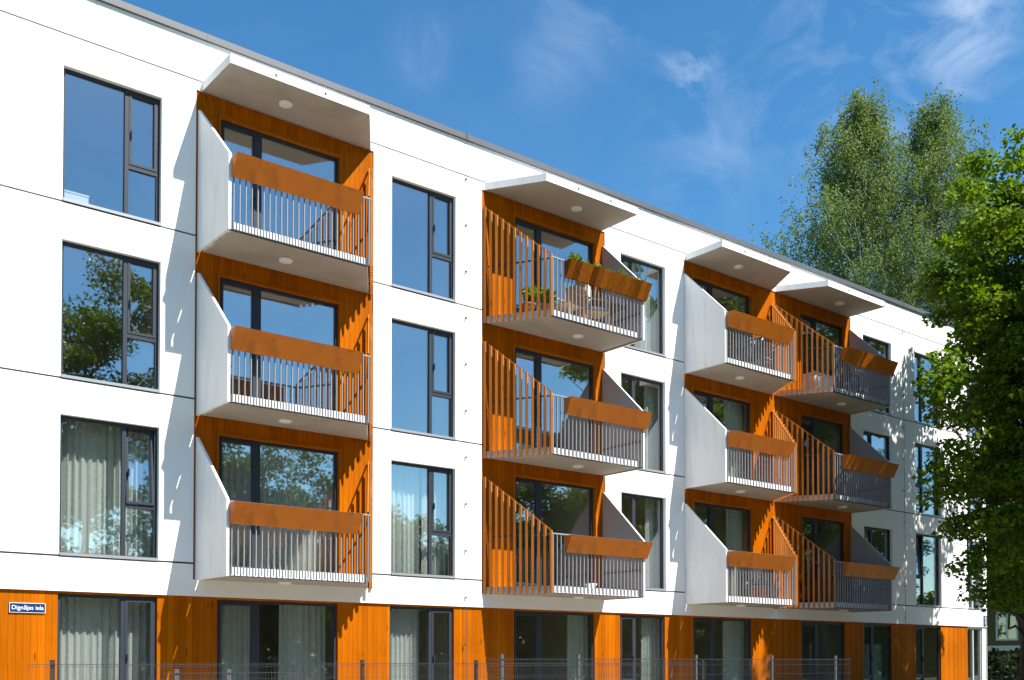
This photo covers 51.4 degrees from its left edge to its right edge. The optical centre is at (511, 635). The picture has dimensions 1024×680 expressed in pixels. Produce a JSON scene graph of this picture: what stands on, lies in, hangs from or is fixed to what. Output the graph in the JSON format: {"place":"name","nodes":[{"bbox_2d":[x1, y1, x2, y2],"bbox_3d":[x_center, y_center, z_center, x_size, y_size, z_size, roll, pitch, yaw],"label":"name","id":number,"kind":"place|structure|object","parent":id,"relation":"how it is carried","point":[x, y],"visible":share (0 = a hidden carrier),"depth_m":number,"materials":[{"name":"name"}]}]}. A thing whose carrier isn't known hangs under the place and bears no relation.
{"place":"outdoors","nodes":[
{"label":"outdoors","id":0,"kind":"place"},
{"bbox_2d":[121,0,1023,419],"label":"sky","id":1,"kind":"structure","parent":0,"point":[699,111],"materials":[{"name":"blue"}]},
{"bbox_2d":[986,560,1021,679],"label":"house","id":2,"kind":"structure","parent":0,"point":[1001,637],"depth_m":62.83,"materials":[{"name":"beige paint"}]},
{"bbox_2d":[996,612,1017,640],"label":"window","id":3,"kind":"structure","parent":2,"relation":"in","point":[997,639],"depth_m":62.59,"materials":[{"name":"white glass"}]},
{"label":"ground","id":4,"kind":"structure","parent":0,"visible":0},
{"bbox_2d":[0,0,987,679],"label":"apartment building","id":5,"kind":"structure","parent":4,"relation":"on","point":[152,272],"depth_m":23.00,"materials":[{"name":"paint"}]},
{"bbox_2d":[9,602,45,612],"bbox_3d":[-7.980,-0.453,17.509,0.560,0.162,0.028,1,-2,-39],"label":"street sign","id":6,"kind":"object","parent":5,"relation":"attached to","point":[27,607],"visible":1,"depth_m":17.50,"materials":[{"name":"blue metal"}]},
{"bbox_2d":[64,189,88,203],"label":"paper box","id":7,"kind":"object","parent":5,"relation":"on","point":[76,196],"visible":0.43,"depth_m":18.34,"materials":[{"name":"white paper"}]},
{"bbox_2d":[61,419,131,555],"bbox_3d":[-7.429,-2.605,18.549,1.550,2.570,0.136,1,-2,-39],"label":"curtain","id":8,"kind":"object","parent":5,"relation":"hanging from","point":[90,487],"visible":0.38,"depth_m":18.62,"materials":[{"name":"white fabric"}]},
{"bbox_2d":[59,597,148,679],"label":"curtain","id":9,"kind":"object","parent":5,"relation":"hanging from","point":[89,630],"visible":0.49,"depth_m":18.66,"materials":[{"name":"white fabric"}]},
{"bbox_2d":[57,593,155,679],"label":"window","id":10,"kind":"structure","parent":5,"relation":"in","point":[123,605],"depth_m":18.57,"materials":[{"name":"grey metal"}]},
{"bbox_2d":[58,415,158,560],"bbox_3d":[-7.002,-2.520,18.456,1.690,2.383,0.267,1,-2,-39],"label":"window","id":11,"kind":"structure","parent":5,"relation":"in","point":[125,503],"depth_m":18.63,"materials":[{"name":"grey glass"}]},
{"bbox_2d":[60,241,159,392],"bbox_3d":[-6.977,-5.505,18.495,1.690,2.353,0.187,1,-2,-39],"label":"window","id":12,"kind":"structure","parent":5,"relation":"in","point":[127,261],"depth_m":18.70,"materials":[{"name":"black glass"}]},
{"bbox_2d":[62,68,160,225],"bbox_3d":[-6.977,-8.489,18.564,1.690,2.323,0.187,1,-2,-39],"label":"window","id":13,"kind":"structure","parent":5,"relation":"in","point":[154,172],"depth_m":18.77,"materials":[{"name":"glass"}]},
{"bbox_2d":[131,429,151,556],"bbox_3d":[-6.596,-2.590,19.205,0.530,2.570,0.123,1,-2,-39],"label":"curtain","id":14,"kind":"object","parent":5,"relation":"hanging from","point":[141,532],"visible":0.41,"depth_m":19.16,"materials":[{"name":"white fabric"}]},
{"bbox_2d":[221,605,249,679],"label":"curtain","id":15,"kind":"object","parent":5,"relation":"hanging from","point":[235,639],"visible":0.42,"depth_m":20.35,"materials":[{"name":"white fabric"}]},
{"bbox_2d":[217,599,336,679],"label":"balcony door","id":16,"kind":"structure","parent":5,"relation":"in","point":[254,605],"depth_m":20.10,"materials":[{"name":"grey metal"}]},
{"bbox_2d":[222,443,332,572],"bbox_3d":[-4.697,-2.527,20.816,2.750,2.660,0.140,1,-2,-39],"label":"curtain","id":17,"kind":"object","parent":5,"relation":"hanging from","point":[295,478],"visible":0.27,"depth_m":20.97,"materials":[{"name":"white fabric"}]},
{"bbox_2d":[216,432,341,572],"bbox_3d":[-4.474,-2.460,20.458,2.620,2.550,0.165,1,-2,-39],"label":"balcony door","id":18,"kind":"structure","parent":5,"relation":"in","point":[255,445],"depth_m":20.19,"materials":[{"name":"black metal"}]},
{"bbox_2d":[217,272,341,411],"bbox_3d":[-4.474,-5.445,20.527,2.620,2.520,0.165,1,-2,-39],"label":"balcony door","id":19,"kind":"structure","parent":5,"relation":"in","point":[256,290],"depth_m":20.27,"materials":[{"name":"black metal"}]},
{"bbox_2d":[218,113,342,251],"bbox_3d":[-4.474,-8.429,20.597,2.620,2.490,0.165,1,-2,-39],"label":"balcony door","id":20,"kind":"structure","parent":5,"relation":"in","point":[257,136],"depth_m":20.35,"materials":[{"name":"black metal"}]},
{"bbox_2d":[229,501,362,533],"bbox_3d":[-3.815,-2.089,18.995,2.520,0.360,0.255,1,-2,-39],"label":"planter box","id":21,"kind":"object","parent":5,"relation":"attached to","point":[259,514],"visible":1,"depth_m":18.90,"materials":[{"name":"orange wood"}]},
{"bbox_2d":[230,325,363,373],"bbox_3d":[-3.815,-5.098,19.065,2.520,0.360,0.255,1,-2,-39],"label":"planter box","id":22,"kind":"object","parent":5,"relation":"attached to","point":[263,343],"visible":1,"depth_m":18.97,"materials":[{"name":"orange wood"}]},
{"bbox_2d":[232,151,363,214],"bbox_3d":[-3.815,-8.108,19.135,2.520,0.360,0.255,1,-2,-39],"label":"planter box","id":23,"kind":"object","parent":5,"relation":"attached to","point":[267,174],"visible":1,"depth_m":19.05,"materials":[{"name":"orange wood"}]},
{"bbox_2d":[279,605,324,679],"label":"curtain","id":24,"kind":"object","parent":5,"relation":"hanging from","point":[301,635],"visible":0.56,"depth_m":21.26,"materials":[{"name":"white fabric"}]},
{"bbox_2d":[390,609,418,679],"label":"curtain","id":25,"kind":"object","parent":5,"relation":"hanging from","point":[404,635],"visible":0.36,"depth_m":22.63,"materials":[{"name":"white fabric"}]},
{"bbox_2d":[391,464,418,573],"bbox_3d":[-2.451,-2.512,22.531,1.100,2.570,0.131,1,-2,-39],"label":"curtain","id":26,"kind":"object","parent":5,"relation":"hanging from","point":[404,519],"visible":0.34,"depth_m":22.67,"materials":[{"name":"white fabric"}]},
{"bbox_2d":[389,606,452,679],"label":"window","id":27,"kind":"structure","parent":5,"relation":"in","point":[430,611],"depth_m":22.65,"materials":[{"name":"grey metal"}]},
{"bbox_2d":[391,319,455,439],"bbox_3d":[-1.905,-5.410,22.586,1.635,2.353,0.187,1,-2,-39],"label":"window","id":28,"kind":"structure","parent":5,"relation":"in","point":[431,392],"depth_m":22.78,"materials":[{"name":"grey metal"}]},
{"bbox_2d":[391,461,455,578],"bbox_3d":[-1.905,-2.426,22.517,1.635,2.383,0.187,1,-2,-39],"label":"window","id":29,"kind":"structure","parent":5,"relation":"in","point":[431,531],"depth_m":22.71,"materials":[{"name":"grey metal"}]},
{"bbox_2d":[392,178,455,302],"bbox_3d":[-1.905,-8.394,22.655,1.635,2.323,0.187,1,-2,-39],"label":"window","id":30,"kind":"structure","parent":5,"relation":"in","point":[431,195],"depth_m":22.85,"materials":[{"name":"grey metal"}]},
{"bbox_2d":[421,468,445,574],"bbox_3d":[-1.685,-2.498,23.134,0.650,2.570,0.126,1,-2,-39],"label":"curtain","id":31,"kind":"object","parent":5,"relation":"hanging from","point":[438,555],"visible":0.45,"depth_m":23.19,"materials":[{"name":"white fabric"}]},
{"bbox_2d":[518,285,536,311],"bbox_3d":[0.369,-7.451,23.684,0.473,0.734,0.507,1,-2,-39],"label":"potted plant","id":32,"kind":"object","parent":5,"relation":"on","point":[529,296],"visible":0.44,"depth_m":23.59,"materials":[{"name":"green plant"}]},
{"bbox_2d":[540,286,557,309],"bbox_3d":[0.786,-7.434,23.755,0.478,0.704,0.492,1,-2,-39],"label":"potted plant","id":33,"kind":"object","parent":5,"relation":"on","point":[547,298],"visible":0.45,"depth_m":23.66,"materials":[{"name":"green plant"}]},
{"bbox_2d":[514,611,592,679],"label":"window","id":34,"kind":"structure","parent":5,"relation":"in","point":[538,615],"depth_m":24.52,"materials":[{"name":"grey metal"}]},
{"bbox_2d":[513,213,596,320],"bbox_3d":[0.993,-8.326,25.007,2.590,2.490,0.165,1,-2,-39],"label":"balcony door","id":35,"kind":"structure","parent":5,"relation":"in","point":[538,230],"depth_m":24.78,"materials":[{"name":"grey metal"}]},
{"bbox_2d":[513,343,596,453],"bbox_3d":[0.993,-5.342,24.938,2.590,2.520,0.165,1,-2,-39],"label":"balcony door","id":36,"kind":"structure","parent":5,"relation":"in","point":[538,356],"depth_m":24.70,"materials":[{"name":"grey metal"}]},
{"bbox_2d":[513,474,596,587],"bbox_3d":[0.993,-2.358,24.868,2.590,2.550,0.165,1,-2,-39],"label":"balcony door","id":37,"kind":"structure","parent":5,"relation":"in","point":[538,484],"depth_m":24.63,"materials":[{"name":"grey metal"}]},
{"bbox_2d":[554,283,585,318],"bbox_3d":[1.238,-7.535,24.074,0.650,0.920,0.632,-1,-2,41],"label":"armchair","id":38,"kind":"object","parent":5,"relation":"on","point":[566,299],"visible":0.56,"depth_m":24.12,"materials":[{"name":"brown wood"}]},
{"bbox_2d":[567,615,587,679],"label":"curtain","id":39,"kind":"object","parent":5,"relation":"hanging from","point":[577,636],"visible":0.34,"depth_m":25.77,"materials":[{"name":"white fabric"}]},
{"bbox_2d":[585,583,596,587],"bbox_3d":[1.797,-1.111,24.161,0.280,0.120,0.276,1,-2,-39],"label":"bowl","id":40,"kind":"object","parent":5,"relation":"on","point":[589,585],"visible":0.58,"depth_m":24.06,"materials":[{"name":"white ceramic"}]},
{"bbox_2d":[577,285,610,324],"bbox_3d":[1.872,-7.538,24.557,0.632,0.950,0.650,0,-1,-19],"label":"armchair","id":41,"kind":"object","parent":5,"relation":"on","point":[596,312],"visible":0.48,"depth_m":24.37,"materials":[{"name":"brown wood"}]},
{"bbox_2d":[565,258,651,301],"bbox_3d":[2.197,-7.995,23.984,2.520,0.360,0.255,1,-2,-39],"label":"planter box","id":42,"kind":"object","parent":5,"relation":"attached to","point":[601,278],"visible":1,"depth_m":23.89,"materials":[{"name":"brown wood"}]},
{"bbox_2d":[567,252,582,261],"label":"planter plants","id":43,"kind":"object","parent":42,"relation":"in","point":[577,255],"visible":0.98,"depth_m":23.29,"materials":[{"name":"green plant"}]},
{"bbox_2d":[568,255,646,281],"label":"planter plants","id":44,"kind":"object","parent":42,"relation":"in","point":[620,271],"visible":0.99,"depth_m":24.05,"materials":[{"name":"green plant"}]},
{"bbox_2d":[565,396,652,429],"bbox_3d":[2.197,-4.986,23.914,2.520,0.360,0.255,1,-2,-39],"label":"planter box","id":45,"kind":"object","parent":5,"relation":"attached to","point":[602,411],"visible":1,"depth_m":23.81,"materials":[{"name":"orange wood"}]},
{"bbox_2d":[565,535,652,558],"bbox_3d":[2.197,-1.977,23.844,2.520,0.360,0.255,1,-2,-39],"label":"planter box","id":46,"kind":"object","parent":5,"relation":"attached to","point":[603,546],"visible":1,"depth_m":23.74,"materials":[{"name":"orange wood"}]},
{"bbox_2d":[596,302,625,329],"bbox_3d":[2.338,-7.365,24.910,0.550,0.620,0.550,1,-2,-39],"label":"side table","id":47,"kind":"object","parent":5,"relation":"on","point":[615,311],"visible":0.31,"depth_m":24.74,"materials":[{"name":"brown wicker"}]},
{"bbox_2d":[628,262,655,351],"bbox_3d":[3.347,-8.392,27.346,1.000,2.450,0.126,1,-2,-39],"label":"curtain","id":48,"kind":"object","parent":5,"relation":"hanging from","point":[648,343],"visible":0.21,"depth_m":27.47,"materials":[{"name":"white fabric"}]},
{"bbox_2d":[620,615,663,679],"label":"window","id":49,"kind":"structure","parent":5,"relation":"in","point":[633,617],"depth_m":26.47,"materials":[{"name":"grey metal"}]},
{"bbox_2d":[621,255,665,356],"bbox_3d":[3.265,-8.297,26.825,1.600,2.323,0.187,1,-2,-39],"label":"window","id":50,"kind":"structure","parent":5,"relation":"in","point":[632,261],"depth_m":27.30,"materials":[{"name":"grey metal"}]},
{"bbox_2d":[621,373,665,473],"bbox_3d":[3.265,-5.313,26.756,1.600,2.353,0.187,1,-2,-39],"label":"window","id":51,"kind":"structure","parent":5,"relation":"in","point":[632,379],"depth_m":27.23,"materials":[{"name":"grey metal"}]},
{"bbox_2d":[621,493,666,590],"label":"window","id":52,"kind":"structure","parent":5,"relation":"in","point":[632,496],"depth_m":27.03,"materials":[{"name":"grey metal"}]},
{"bbox_2d":[641,618,659,679],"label":"curtain","id":53,"kind":"object","parent":5,"relation":"hanging from","point":[650,644],"visible":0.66,"depth_m":27.31,"materials":[{"name":"white fabric"}]},
{"bbox_2d":[644,382,657,469],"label":"curtain","id":54,"kind":"object","parent":5,"relation":"hanging from","point":[651,431],"visible":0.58,"depth_m":27.45,"materials":[{"name":"white fabric"}]},
{"bbox_2d":[645,499,658,587],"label":"curtain","id":55,"kind":"object","parent":5,"relation":"hanging from","point":[652,559],"visible":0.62,"depth_m":27.39,"materials":[{"name":"white fabric"}]},
{"bbox_2d":[693,617,750,679],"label":"balcony door","id":56,"kind":"structure","parent":5,"relation":"in","point":[710,621],"depth_m":28.32,"materials":[{"name":"grey metal"}]},
{"bbox_2d":[692,274,752,338],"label":"balcony door","id":57,"kind":"structure","parent":5,"relation":"in","point":[709,286],"depth_m":28.84,"materials":[{"name":"grey metal"}]},
{"bbox_2d":[692,386,753,479],"bbox_3d":[5.663,-5.255,28.704,2.510,2.520,0.165,1,-2,-39],"label":"balcony door","id":58,"kind":"structure","parent":5,"relation":"in","point":[709,396],"depth_m":28.95,"materials":[{"name":"grey metal"}]},
{"bbox_2d":[692,499,753,596],"bbox_3d":[5.663,-2.270,28.635,2.510,2.550,0.165,1,-2,-39],"label":"balcony door","id":59,"kind":"structure","parent":5,"relation":"in","point":[710,506],"depth_m":28.77,"materials":[{"name":"grey metal"}]},
{"bbox_2d":[722,621,743,679],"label":"curtain","id":60,"kind":"object","parent":5,"relation":"hanging from","point":[732,639],"visible":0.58,"depth_m":29.40,"materials":[{"name":"white fabric"}]},
{"bbox_2d":[724,400,742,478],"bbox_3d":[6.171,-5.314,29.588,0.800,2.600,0.134,1,-2,-39],"label":"curtain","id":61,"kind":"object","parent":5,"relation":"hanging from","point":[733,415],"visible":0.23,"depth_m":29.57,"materials":[{"name":"white fabric"}]},
{"bbox_2d":[726,509,742,595],"bbox_3d":[6.213,-2.334,29.546,0.700,2.640,0.125,1,-2,-39],"label":"curtain","id":62,"kind":"object","parent":5,"relation":"hanging from","point":[734,530],"visible":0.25,"depth_m":29.54,"materials":[{"name":"white fabric"}]},
{"bbox_2d":[728,340,754,364],"bbox_3d":[5.972,-7.314,27.970,0.600,0.660,0.600,1,-2,-39],"label":"side table","id":63,"kind":"object","parent":5,"relation":"on","point":[742,348],"visible":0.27,"depth_m":27.85,"materials":[{"name":"metal"}]},
{"bbox_2d":[741,568,772,597],"bbox_3d":[6.495,-1.431,28.232,0.650,0.950,0.632,0,-1,-9],"label":"armchair","id":64,"kind":"object","parent":5,"relation":"on","point":[758,581],"visible":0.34,"depth_m":27.96,"materials":[{"name":"metal"}]},
{"bbox_2d":[742,337,773,369],"bbox_3d":[6.604,-7.447,28.486,0.650,0.950,0.632,-1,-2,41],"label":"armchair","id":65,"kind":"object","parent":5,"relation":"on","point":[756,353],"visible":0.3,"depth_m":28.33,"materials":[{"name":"metal"}]},
{"bbox_2d":[726,310,794,344],"bbox_3d":[6.427,-7.916,27.396,2.520,0.360,0.255,1,-2,-39],"label":"planter box","id":66,"kind":"object","parent":5,"relation":"attached to","point":[747,323],"visible":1,"depth_m":27.29,"materials":[{"name":"orange wood"}]},
{"bbox_2d":[727,430,795,457],"bbox_3d":[6.427,-4.906,27.326,2.520,0.360,0.255,1,-2,-39],"label":"planter box","id":67,"kind":"object","parent":5,"relation":"attached to","point":[756,443],"visible":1,"depth_m":27.22,"materials":[{"name":"orange wood"}]},
{"bbox_2d":[728,551,796,570],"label":"planter box","id":68,"kind":"object","parent":5,"relation":"attached to","point":[758,560],"visible":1,"depth_m":27.15,"materials":[{"name":"orange wood"}]},
{"bbox_2d":[803,371,835,388],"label":"storage box","id":69,"kind":"object","parent":5,"relation":"on","point":[815,380],"visible":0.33,"depth_m":30.02,"materials":[{"name":"white plastic"}]},
{"bbox_2d":[805,579,839,601],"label":"storage box","id":70,"kind":"object","parent":5,"relation":"on","point":[821,590],"visible":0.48,"depth_m":30.03,"materials":[{"name":"brown wood"}]},
{"bbox_2d":[799,310,845,389],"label":"balcony door","id":71,"kind":"structure","parent":5,"relation":"in","point":[813,321],"depth_m":31.45,"materials":[{"name":"grey metal"}]},
{"bbox_2d":[801,621,843,679],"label":"balcony door","id":72,"kind":"structure","parent":5,"relation":"in","point":[815,624],"depth_m":31.23,"materials":[{"name":"grey metal"}]},
{"bbox_2d":[800,412,845,495],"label":"balcony door","id":73,"kind":"structure","parent":5,"relation":"in","point":[814,421],"depth_m":31.38,"materials":[{"name":"grey metal"}]},
{"bbox_2d":[800,514,846,602],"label":"balcony door","id":74,"kind":"structure","parent":5,"relation":"in","point":[814,521],"depth_m":31.33,"materials":[{"name":"grey metal"}]},
{"bbox_2d":[829,363,858,393],"bbox_3d":[9.705,-7.373,31.012,0.632,0.920,0.650,1,-2,-44],"label":"armchair","id":75,"kind":"object","parent":5,"relation":"on","point":[830,373],"visible":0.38,"depth_m":30.87,"materials":[{"name":"fabric"}]},
{"bbox_2d":[832,572,862,603],"bbox_3d":[9.744,-1.354,30.903,0.632,0.920,0.650,1,-2,-44],"label":"armchair","id":76,"kind":"object","parent":5,"relation":"on","point":[846,585],"visible":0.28,"depth_m":30.71,"materials":[{"name":"fabric"}]},
{"bbox_2d":[842,347,897,375],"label":"planter box","id":77,"kind":"object","parent":5,"relation":"attached to","point":[862,359],"visible":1,"depth_m":30.41,"materials":[{"name":"orange wood"}]},
{"bbox_2d":[842,454,898,477],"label":"planter box","id":78,"kind":"object","parent":5,"relation":"attached to","point":[866,465],"visible":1,"depth_m":30.32,"materials":[{"name":"orange wood"}]},
{"bbox_2d":[843,562,899,579],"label":"planter box","id":79,"kind":"object","parent":5,"relation":"attached to","point":[852,569],"visible":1,"depth_m":30.25,"materials":[{"name":"orange wood"}]},
{"bbox_2d":[864,644,881,679],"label":"curtain","id":80,"kind":"object","parent":5,"relation":"hanging from","point":[877,671],"visible":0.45,"depth_m":33.70,"materials":[{"name":"white fabric"}]},
{"bbox_2d":[863,336,891,415],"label":"window","id":81,"kind":"structure","parent":5,"relation":"in","point":[867,339],"depth_m":33.63,"materials":[{"name":"black metal"}]},
{"bbox_2d":[864,624,890,679],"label":"window","id":82,"kind":"structure","parent":5,"relation":"in","point":[870,626],"depth_m":33.06,"materials":[{"name":"black metal"}]},
{"bbox_2d":[863,431,892,509],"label":"window","id":83,"kind":"structure","parent":5,"relation":"in","point":[869,434],"depth_m":33.56,"materials":[{"name":"black metal"}]},
{"bbox_2d":[864,526,893,604],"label":"window","id":84,"kind":"structure","parent":5,"relation":"in","point":[870,529],"depth_m":33.64,"materials":[{"name":"black metal"}]},
{"bbox_2d":[914,353,940,428],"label":"window","id":85,"kind":"structure","parent":5,"relation":"in","point":[918,356],"depth_m":35.10,"materials":[{"name":"black metal"}]},
{"bbox_2d":[915,626,939,679],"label":"window","id":86,"kind":"structure","parent":5,"relation":"in","point":[921,628],"depth_m":34.92,"materials":[{"name":"black metal"}]},
{"bbox_2d":[915,443,941,517],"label":"window","id":87,"kind":"structure","parent":5,"relation":"in","point":[920,446],"depth_m":35.04,"materials":[{"name":"black metal"}]},
{"bbox_2d":[916,533,941,606],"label":"window","id":88,"kind":"structure","parent":5,"relation":"in","point":[920,536],"depth_m":35.01,"materials":[{"name":"black metal"}]},
{"bbox_2d":[968,628,980,679],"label":"window","id":89,"kind":"structure","parent":5,"relation":"in","point":[972,629],"depth_m":37.04,"materials":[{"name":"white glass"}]},
{"bbox_2d":[969,541,982,609],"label":"window","id":90,"kind":"structure","parent":5,"relation":"in","point":[971,602],"depth_m":37.01,"materials":[{"name":"black metal"}]},
{"bbox_2d":[983,616,986,625],"bbox_3d":[16.606,-0.514,37.296,0.200,0.340,0.033,1,-2,-39],"label":"house number sign","id":91,"kind":"object","parent":5,"relation":"attached to","point":[985,620],"visible":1,"depth_m":37.27,"materials":[{"name":"metal"}]},
{"bbox_2d":[748,77,984,354],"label":"birch tree","id":92,"kind":"object","parent":4,"relation":"on","point":[862,149],"visible":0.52,"depth_m":47.98,"materials":[{"name":"green plant"}]},
{"bbox_2d":[810,82,1020,504],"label":"birch tree","id":93,"kind":"object","parent":4,"relation":"on","point":[933,132],"visible":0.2,"depth_m":49.81,"materials":[{"name":"green plant"}]},
{"bbox_2d":[987,647,1019,679],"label":"hedge","id":94,"kind":"object","parent":4,"relation":"on","point":[996,664],"visible":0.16,"depth_m":54.87,"materials":[{"name":"green plant"}]},
{"bbox_2d":[986,501,1023,618],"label":"background tree","id":95,"kind":"object","parent":4,"relation":"on","point":[1010,532],"visible":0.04,"depth_m":54.62,"materials":[{"name":"green plant"}]},
{"label":"yard","id":96,"kind":"structure","parent":0,"visible":0},
{"bbox_2d":[163,669,326,679],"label":"fence","id":97,"kind":"object","parent":96,"relation":"on","point":[176,673],"visible":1,"depth_m":15.21,"materials":[{"name":"metal"}]},
{"bbox_2d":[28,660,706,679],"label":"fence","id":98,"kind":"object","parent":96,"relation":"on","point":[476,663],"visible":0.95,"depth_m":19.31,"materials":[{"name":"metal"}]},
{"bbox_2d":[488,654,850,679],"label":"fence","id":99,"kind":"object","parent":96,"relation":"on","point":[695,659],"visible":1,"depth_m":21.50,"materials":[{"name":"metal"}]},
{"bbox_2d":[911,123,1023,679],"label":"maple tree","id":100,"kind":"object","parent":96,"relation":"on","point":[984,306],"visible":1,"depth_m":29.21,"materials":[{"name":"green plant"}]}
]}

